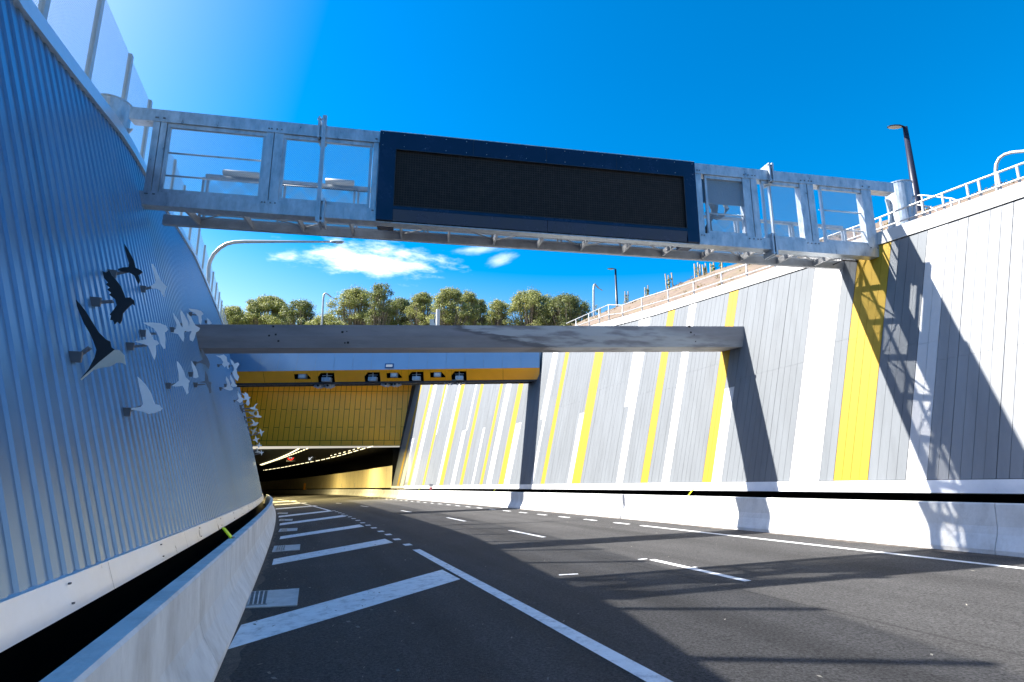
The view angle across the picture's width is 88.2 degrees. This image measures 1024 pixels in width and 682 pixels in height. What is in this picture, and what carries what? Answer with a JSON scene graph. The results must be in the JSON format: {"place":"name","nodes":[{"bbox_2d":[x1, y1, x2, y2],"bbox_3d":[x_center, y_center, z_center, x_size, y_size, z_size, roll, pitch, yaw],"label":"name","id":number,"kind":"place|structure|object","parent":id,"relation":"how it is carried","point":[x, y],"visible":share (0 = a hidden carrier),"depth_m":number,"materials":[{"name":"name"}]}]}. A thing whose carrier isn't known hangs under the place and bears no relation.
{"place":"outdoors","nodes":[
{"label":"outdoors","id":0,"kind":"place"},
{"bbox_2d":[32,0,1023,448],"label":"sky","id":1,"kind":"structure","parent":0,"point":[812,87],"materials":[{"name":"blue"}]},
{"bbox_2d":[253,510,973,678],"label":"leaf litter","id":2,"kind":"object","parent":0,"point":[269,672],"visible":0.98,"depth_m":6.03,"materials":[{"name":"brown plant"}]},
{"bbox_2d":[214,493,1023,681],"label":"road","id":3,"kind":"structure","parent":0,"point":[792,608],"depth_m":6.19,"materials":[{"name":"grey asphalt"}]},
{"bbox_2d":[0,0,265,681],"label":"corrugated wall","id":4,"kind":"structure","parent":3,"relation":"on","point":[111,515],"depth_m":5.06,"materials":[{"name":"metal"}]},
{"bbox_2d":[69,300,125,379],"bbox_3d":[-3.528,0.002,4.527,0.420,0.685,0.081,4,-12,-21],"label":"bird cutout","id":5,"kind":"object","parent":4,"relation":"attached to","point":[107,354],"visible":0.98,"depth_m":4.50},
{"bbox_2d":[90,270,134,323],"bbox_3d":[-4.056,-0.439,5.379,0.389,0.558,0.081,4,-12,-21],"label":"bird cutout","id":6,"kind":"object","parent":4,"relation":"attached to","point":[123,303],"visible":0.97,"depth_m":5.37},
{"bbox_2d":[107,244,142,283],"bbox_3d":[-4.562,-0.913,6.251,0.350,0.480,0.081,4,-12,-21],"label":"bird cutout","id":7,"kind":"object","parent":4,"relation":"attached to","point":[132,269],"visible":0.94,"depth_m":6.24},
{"bbox_2d":[123,377,161,416],"bbox_3d":[-3.919,0.593,5.616,0.376,0.422,0.081,4,-12,-21],"label":"bird cutout","id":8,"kind":"object","parent":4,"relation":"attached to","point":[149,406],"visible":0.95,"depth_m":5.60},
{"bbox_2d":[126,329,158,359],"bbox_3d":[-4.419,0.036,6.312,0.346,0.377,0.081,4,-12,-21],"label":"bird cutout","id":9,"kind":"object","parent":4,"relation":"attached to","point":[150,342],"visible":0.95,"depth_m":6.31},
{"bbox_2d":[140,264,165,295],"bbox_3d":[-5.258,-0.889,7.747,0.349,0.484,0.081,4,-12,-21],"label":"bird cutout","id":10,"kind":"object","parent":4,"relation":"attached to","point":[159,284],"visible":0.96,"depth_m":7.74},
{"bbox_2d":[140,322,167,348],"bbox_3d":[-4.824,-0.071,7.085,0.346,0.351,0.081,4,-12,-21],"label":"bird cutout","id":11,"kind":"object","parent":4,"relation":"attached to","point":[160,329],"visible":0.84,"depth_m":7.09},
{"bbox_2d":[170,313,184,340],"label":"bird cutout","id":12,"kind":"object","parent":4,"relation":"attached to","point":[179,330],"visible":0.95,"depth_m":9.45},
{"bbox_2d":[166,361,189,393],"bbox_3d":[-5.107,0.558,8.066,0.340,0.510,0.081,4,-12,-21],"label":"bird cutout","id":13,"kind":"object","parent":4,"relation":"attached to","point":[183,381],"visible":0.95,"depth_m":8.06},
{"bbox_2d":[180,311,191,331],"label":"bird cutout","id":14,"kind":"object","parent":4,"relation":"attached to","point":[184,323],"visible":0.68,"depth_m":10.45},
{"bbox_2d":[185,313,199,340],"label":"bird cutout","id":15,"kind":"object","parent":4,"relation":"attached to","point":[193,327],"visible":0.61,"depth_m":11.07},
{"bbox_2d":[188,361,198,377],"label":"bird cutout","id":16,"kind":"object","parent":4,"relation":"attached to","point":[194,374],"visible":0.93,"depth_m":10.54},
{"bbox_2d":[189,309,202,323],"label":"bird cutout","id":17,"kind":"object","parent":4,"relation":"attached to","point":[199,313],"visible":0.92,"depth_m":12.69},
{"bbox_2d":[193,349,209,368],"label":"bird cutout","id":18,"kind":"object","parent":4,"relation":"attached to","point":[205,360],"visible":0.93,"depth_m":11.53},
{"bbox_2d":[193,371,210,393],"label":"bird cutout","id":19,"kind":"object","parent":4,"relation":"attached to","point":[206,381],"visible":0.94,"depth_m":10.96},
{"bbox_2d":[216,355,229,368],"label":"bird cutout","id":20,"kind":"object","parent":4,"relation":"attached to","point":[225,363],"visible":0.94,"depth_m":17.54},
{"bbox_2d":[219,377,232,390],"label":"bird cutout","id":21,"kind":"object","parent":4,"relation":"attached to","point":[228,387],"visible":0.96,"depth_m":16.39},
{"bbox_2d":[224,375,236,386],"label":"bird cutout","id":22,"kind":"object","parent":4,"relation":"attached to","point":[232,384],"visible":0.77,"depth_m":18.70},
{"bbox_2d":[229,359,238,368],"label":"bird cutout","id":23,"kind":"object","parent":4,"relation":"attached to","point":[235,365],"visible":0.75,"depth_m":23.90},
{"bbox_2d":[231,369,238,380],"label":"bird cutout","id":24,"kind":"object","parent":4,"relation":"attached to","point":[235,374],"visible":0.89,"depth_m":25.06},
{"bbox_2d":[233,392,243,402],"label":"bird cutout","id":25,"kind":"object","parent":4,"relation":"attached to","point":[240,400],"visible":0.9,"depth_m":22.24},
{"bbox_2d":[239,392,249,408],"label":"bird cutout","id":26,"kind":"object","parent":4,"relation":"attached to","point":[247,401],"visible":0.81,"depth_m":26.99},
{"bbox_2d":[240,403,257,410],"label":"bird cutout","id":27,"kind":"object","parent":4,"relation":"attached to","point":[253,408],"visible":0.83,"depth_m":27.50},
{"bbox_2d":[242,410,256,415],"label":"bird cutout","id":28,"kind":"object","parent":4,"relation":"attached to","point":[251,413],"visible":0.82,"depth_m":28.99},
{"bbox_2d":[245,419,257,424],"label":"bird cutout","id":29,"kind":"object","parent":4,"relation":"attached to","point":[254,423],"visible":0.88,"depth_m":31.99},
{"bbox_2d":[244,411,260,419],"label":"bird cutout","id":30,"kind":"object","parent":4,"relation":"attached to","point":[258,415],"visible":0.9,"depth_m":30.58},
{"bbox_2d":[206,240,343,285],"bbox_3d":[-9.896,-2.872,21.983,5.668,2.839,0.204,0,-11,0],"label":"curved street lamp","id":31,"kind":"object","parent":4,"relation":"attached to","point":[210,260],"visible":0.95,"depth_m":22.18,"materials":[{"name":"metal"}]},
{"bbox_2d":[39,495,275,681],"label":"concrete barrier","id":32,"kind":"object","parent":3,"relation":"on","point":[182,627],"visible":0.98,"depth_m":3.91,"materials":[{"name":"white concrete"}]},
{"bbox_2d":[222,527,234,538],"bbox_3d":[-4.028,2.725,7.490,0.171,0.164,0.090,2,-12,-12],"label":"road reflector","id":33,"kind":"object","parent":32,"relation":"on","point":[226,531],"visible":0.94,"depth_m":7.46,"materials":[{"name":"plastic"}]},
{"bbox_2d":[245,588,298,607],"bbox_3d":[-3.380,3.598,7.337,0.762,0.158,1.408,4,-12,-20],"label":"drain pit","id":34,"kind":"object","parent":3,"relation":"on","point":[274,598],"visible":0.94,"depth_m":7.27,"materials":[{"name":"concrete"}]},
{"bbox_2d":[272,544,299,551],"bbox_3d":[-5.701,5.247,13.341,0.639,0.156,1.401,4,-12,-20],"label":"drain pit","id":35,"kind":"object","parent":3,"relation":"on","point":[278,548],"visible":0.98,"depth_m":13.26,"materials":[{"name":"concrete"}]},
{"bbox_2d":[278,528,297,531],"bbox_3d":[-8.036,6.798,18.964,0.607,0.161,1.488,4,-12,-20],"label":"drain pit","id":36,"kind":"object","parent":3,"relation":"on","point":[287,529],"visible":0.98,"depth_m":18.87,"materials":[{"name":"concrete"}]},
{"bbox_2d":[262,489,381,496],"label":"concrete barrier","id":37,"kind":"object","parent":3,"relation":"on","point":[365,492],"visible":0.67,"depth_m":82.73,"materials":[{"name":"white concrete"}]},
{"bbox_2d":[240,385,411,489],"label":"tunnel portal","id":38,"kind":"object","parent":3,"relation":"on","point":[371,416],"visible":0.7,"depth_m":58.16,"materials":[{"name":"metal"}]},
{"bbox_2d":[308,457,315,460],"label":"lane signal","id":39,"kind":"object","parent":38,"relation":"attached to","point":[311,458],"visible":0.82,"depth_m":68.39,"materials":[{"name":"metal"}]},
{"bbox_2d":[379,490,1023,556],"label":"concrete barrier","id":40,"kind":"object","parent":3,"relation":"on","point":[988,528],"visible":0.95,"depth_m":11.52,"materials":[{"name":"white concrete"}]},
{"bbox_2d":[391,181,1023,503],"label":"striped wall","id":41,"kind":"structure","parent":3,"relation":"on","point":[894,370],"depth_m":13.06,"materials":[{"name":"concrete"}]},
{"bbox_2d":[230,352,541,386],"bbox_3d":[-7.362,1.481,29.150,18.710,2.118,1.555,0,-11,0],"label":"portal canopy","id":42,"kind":"object","parent":41,"relation":"attached to","point":[286,369],"visible":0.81,"depth_m":28.59,"materials":[{"name":"metal"}]},
{"bbox_2d":[298,374,307,378],"bbox_3d":[-11.332,1.921,28.591,0.387,0.225,0.320,0,-11,0],"label":"sensor box","id":43,"kind":"object","parent":42,"relation":"attached to","point":[302,376],"visible":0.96,"depth_m":28.47,"materials":[{"name":"metal"}]},
{"bbox_2d":[313,384,324,388],"bbox_3d":[-10.550,2.363,28.951,0.496,0.513,0.494,-11,-15,43],"label":"traffic camera","id":44,"kind":"object","parent":42,"relation":"attached to","point":[318,386],"visible":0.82,"depth_m":28.90,"materials":[{"name":"metal"}]},
{"bbox_2d":[321,373,331,381],"bbox_3d":[-10.037,1.918,28.556,0.533,0.562,0.350,0,-11,0],"label":"sensor box","id":45,"kind":"object","parent":42,"relation":"hanging from","point":[326,379],"visible":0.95,"depth_m":28.37,"materials":[{"name":"metal"}]},
{"bbox_2d":[323,384,334,388],"bbox_3d":[-10.024,2.363,28.951,0.496,0.513,0.494,11,-15,-43],"label":"traffic camera","id":46,"kind":"object","parent":42,"relation":"attached to","point":[327,386],"visible":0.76,"depth_m":28.90,"materials":[{"name":"metal"}]},
{"bbox_2d":[368,372,377,380],"bbox_3d":[-7.545,1.887,28.562,0.499,0.562,0.350,0,-11,0],"label":"sensor box","id":47,"kind":"object","parent":42,"relation":"hanging from","point":[372,378],"visible":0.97,"depth_m":28.37,"materials":[{"name":"metal"}]},
{"bbox_2d":[390,373,397,377],"bbox_3d":[-6.377,1.859,28.603,0.361,0.225,0.320,0,-11,0],"label":"sensor box","id":48,"kind":"object","parent":42,"relation":"attached to","point":[393,375],"visible":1,"depth_m":28.47,"materials":[{"name":"metal"}]},
{"bbox_2d":[390,383,401,386],"bbox_3d":[-6.375,2.277,28.968,0.496,0.513,0.494,11,-15,-43],"label":"traffic camera","id":49,"kind":"object","parent":42,"relation":"attached to","point":[395,384],"visible":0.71,"depth_m":28.92,"materials":[{"name":"metal"}]},
{"bbox_2d":[412,372,420,380],"bbox_3d":[-5.183,1.857,28.568,0.482,0.562,0.350,0,-11,0],"label":"sensor box","id":50,"kind":"object","parent":42,"relation":"hanging from","point":[416,378],"visible":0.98,"depth_m":28.38,"materials":[{"name":"metal"}]},
{"bbox_2d":[434,372,440,376],"bbox_3d":[-4.029,1.830,28.609,0.361,0.225,0.320,0,-11,0],"label":"sensor box","id":51,"kind":"object","parent":42,"relation":"attached to","point":[437,374],"visible":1,"depth_m":28.46,"materials":[{"name":"metal"}]},
{"bbox_2d":[455,371,463,379],"bbox_3d":[-2.864,1.829,28.573,0.482,0.562,0.350,0,-11,0],"label":"sensor box","id":52,"kind":"object","parent":42,"relation":"hanging from","point":[459,377],"visible":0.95,"depth_m":28.37,"materials":[{"name":"metal"}]},
{"bbox_2d":[195,324,743,353],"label":"strut beam","id":53,"kind":"structure","parent":41,"relation":"attached to","point":[233,339],"depth_m":14.14,"materials":[{"name":"concrete"}]},
{"bbox_2d":[572,179,1023,325],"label":"hillside","id":54,"kind":"structure","parent":0,"point":[688,287],"depth_m":22.61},
{"bbox_2d":[593,283,602,314],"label":"curved street lamp","id":55,"kind":"object","parent":54,"relation":"on","point":[594,285],"visible":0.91,"depth_m":56.96,"materials":[{"name":"metal"}]},
{"bbox_2d":[608,268,617,306],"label":"street lamp","id":56,"kind":"object","parent":54,"relation":"on","point":[616,296],"visible":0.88,"depth_m":43.63,"materials":[{"name":"grey metal"}]},
{"bbox_2d":[623,291,628,303],"bbox_3d":[7.325,-2.742,33.725,0.378,0.909,0.368,-6,-13,26],"label":"staked sapling","id":57,"kind":"object","parent":54,"relation":"on","point":[625,298],"visible":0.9,"depth_m":33.66,"materials":[{"name":"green plant"}]},
{"bbox_2d":[644,285,648,295],"bbox_3d":[8.144,-2.987,31.809,0.296,0.794,0.346,0,-11,0],"label":"staked sapling","id":58,"kind":"object","parent":54,"relation":"on","point":[647,290],"visible":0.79,"depth_m":31.80,"materials":[{"name":"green plant"}]},
{"bbox_2d":[665,273,673,287],"bbox_3d":[8.922,-3.402,29.925,0.418,0.945,0.357,9,-14,-37],"label":"staked sapling","id":59,"kind":"object","parent":54,"relation":"on","point":[669,281],"visible":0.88,"depth_m":29.89,"materials":[{"name":"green plant"}]},
{"bbox_2d":[694,262,700,277],"bbox_3d":[9.791,-3.729,27.848,0.373,0.818,0.260,0,-11,0],"label":"staked sapling","id":60,"kind":"object","parent":54,"relation":"on","point":[697,271],"visible":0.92,"depth_m":27.81,"materials":[{"name":"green plant"}]},
{"bbox_2d":[702,263,706,274],"bbox_3d":[9.978,-3.711,27.361,0.260,0.649,0.215,-11,-15,43],"label":"staked sapling","id":61,"kind":"object","parent":54,"relation":"on","point":[704,269],"visible":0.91,"depth_m":27.32,"materials":[{"name":"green plant"}]},
{"bbox_2d":[710,262,715,271],"bbox_3d":[10.208,-3.748,26.860,0.240,0.568,0.338,11,-16,-43],"label":"staked sapling","id":62,"kind":"object","parent":54,"relation":"on","point":[713,267],"visible":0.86,"depth_m":26.87,"materials":[{"name":"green plant"}]},
{"bbox_2d":[567,178,1014,325],"bbox_3d":[5.436,-1.050,30.306,7.261,4.516,50.390,4,-12,-21],"label":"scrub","id":63,"kind":"object","parent":54,"relation":"on","point":[740,270],"visible":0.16,"depth_m":22.13,"materials":[{"name":"plant"}]},
{"bbox_2d":[566,162,1023,325],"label":"handrail","id":64,"kind":"object","parent":54,"relation":"on","point":[1000,185],"visible":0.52,"depth_m":12.03,"materials":[{"name":"metal"}]},
{"bbox_2d":[887,124,921,211],"bbox_3d":[14.195,-5.501,18.938,0.797,4.957,0.300,0,-11,0],"label":"street lamp","id":65,"kind":"object","parent":54,"relation":"on","point":[911,167],"visible":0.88,"depth_m":19.07,"materials":[{"name":"grey metal"}]},
{"bbox_2d":[914,194,960,217],"bbox_3d":[9.612,-2.797,12.060,0.160,1.501,1.255,4,-12,-19],"label":"stair hoop rail","id":66,"kind":"object","parent":54,"relation":"on","point":[936,210],"visible":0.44,"depth_m":12.12,"materials":[{"name":"metal"}]},
{"bbox_2d":[994,150,1023,190],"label":"arched pipe","id":67,"kind":"object","parent":54,"relation":"on","point":[999,159],"visible":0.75,"depth_m":11.30,"materials":[{"name":"metal"}]},
{"bbox_3d":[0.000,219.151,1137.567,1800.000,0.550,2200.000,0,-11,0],"label":"far ground","id":68,"kind":"structure","parent":0,"visible":0},
{"bbox_2d":[221,305,248,324],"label":"gum tree","id":69,"kind":"object","parent":68,"relation":"on","point":[231,319],"visible":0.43,"depth_m":79.36,"materials":[{"name":"green plant"}]},
{"bbox_2d":[227,294,296,324],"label":"gum tree","id":70,"kind":"object","parent":68,"relation":"on","point":[255,309],"visible":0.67,"depth_m":80.33,"materials":[{"name":"green plant"}]},
{"bbox_2d":[278,298,317,324],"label":"gum tree","id":71,"kind":"object","parent":68,"relation":"on","point":[302,306],"visible":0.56,"depth_m":77.50,"materials":[{"name":"green plant"}]},
{"bbox_2d":[305,312,341,324],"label":"gum tree","id":72,"kind":"object","parent":68,"relation":"on","point":[327,318],"visible":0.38,"depth_m":72.87,"materials":[{"name":"green plant"}]},
{"bbox_2d":[321,292,334,324],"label":"curved street lamp","id":73,"kind":"object","parent":68,"relation":"on","point":[323,297],"visible":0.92,"depth_m":65.01,"materials":[{"name":"metal"}]},
{"bbox_2d":[324,284,395,324],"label":"gum tree","id":74,"kind":"object","parent":68,"relation":"on","point":[351,298],"visible":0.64,"depth_m":80.24,"materials":[{"name":"green plant"}]},
{"bbox_2d":[364,282,394,324],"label":"gum tree","id":75,"kind":"object","parent":68,"relation":"on","point":[378,310],"visible":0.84,"depth_m":75.77,"materials":[{"name":"green plant"}]},
{"bbox_2d":[383,296,417,324],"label":"gum tree","id":76,"kind":"object","parent":68,"relation":"on","point":[398,306],"visible":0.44,"depth_m":84.96,"materials":[{"name":"green plant"}]},
{"bbox_2d":[401,290,440,324],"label":"gum tree","id":77,"kind":"object","parent":68,"relation":"on","point":[421,301],"visible":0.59,"depth_m":81.87,"materials":[{"name":"green plant"}]},
{"bbox_2d":[430,309,439,324],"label":"distant column","id":78,"kind":"structure","parent":68,"relation":"on","point":[434,321],"depth_m":63.15,"materials":[{"name":"concrete"}]},
{"bbox_2d":[425,286,472,324],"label":"gum tree","id":79,"kind":"object","parent":68,"relation":"on","point":[445,299],"visible":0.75,"depth_m":78.65,"materials":[{"name":"green plant"}]},
{"bbox_2d":[453,290,481,324],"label":"gum tree","id":80,"kind":"object","parent":68,"relation":"on","point":[474,317],"visible":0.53,"depth_m":81.94,"materials":[{"name":"green plant"}]},
{"bbox_2d":[469,299,489,324],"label":"gum tree","id":81,"kind":"object","parent":68,"relation":"on","point":[482,308],"visible":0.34,"depth_m":87.14,"materials":[{"name":"green plant"}]},
{"bbox_2d":[482,299,512,325],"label":"gum tree","id":82,"kind":"object","parent":68,"relation":"on","point":[497,307],"visible":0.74,"depth_m":79.57,"materials":[{"name":"green plant"}]},
{"bbox_2d":[501,286,560,325],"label":"gum tree","id":83,"kind":"object","parent":68,"relation":"on","point":[532,301],"visible":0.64,"depth_m":79.19,"materials":[{"name":"green plant"}]},
{"bbox_2d":[534,291,598,325],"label":"gum tree","id":84,"kind":"object","parent":68,"relation":"on","point":[566,307],"visible":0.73,"depth_m":76.83,"materials":[{"name":"green plant"}]},
{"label":"ground","id":85,"kind":"structure","parent":0,"visible":0},
{"bbox_2d":[33,0,227,324],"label":"fence","id":86,"kind":"object","parent":85,"relation":"on","point":[45,7],"visible":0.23,"depth_m":9.97,"materials":[{"name":"metal"}]},
{"bbox_2d":[100,93,917,269],"bbox_3d":[0.946,-2.084,11.075,17.929,4.211,1.018,2,-11,-10],"label":"sign gantry","id":87,"kind":"object","parent":85,"relation":"on","point":[718,185],"visible":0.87,"depth_m":10.70,"materials":[{"name":"metal"}]},
{"bbox_2d":[376,130,699,250],"bbox_3d":[0.650,-3.064,11.000,6.655,1.873,0.536,2,-11,-10],"label":"message sign","id":88,"kind":"object","parent":87,"relation":"attached to","point":[444,180],"visible":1,"depth_m":10.73,"materials":[{"name":"metal"}]}
]}

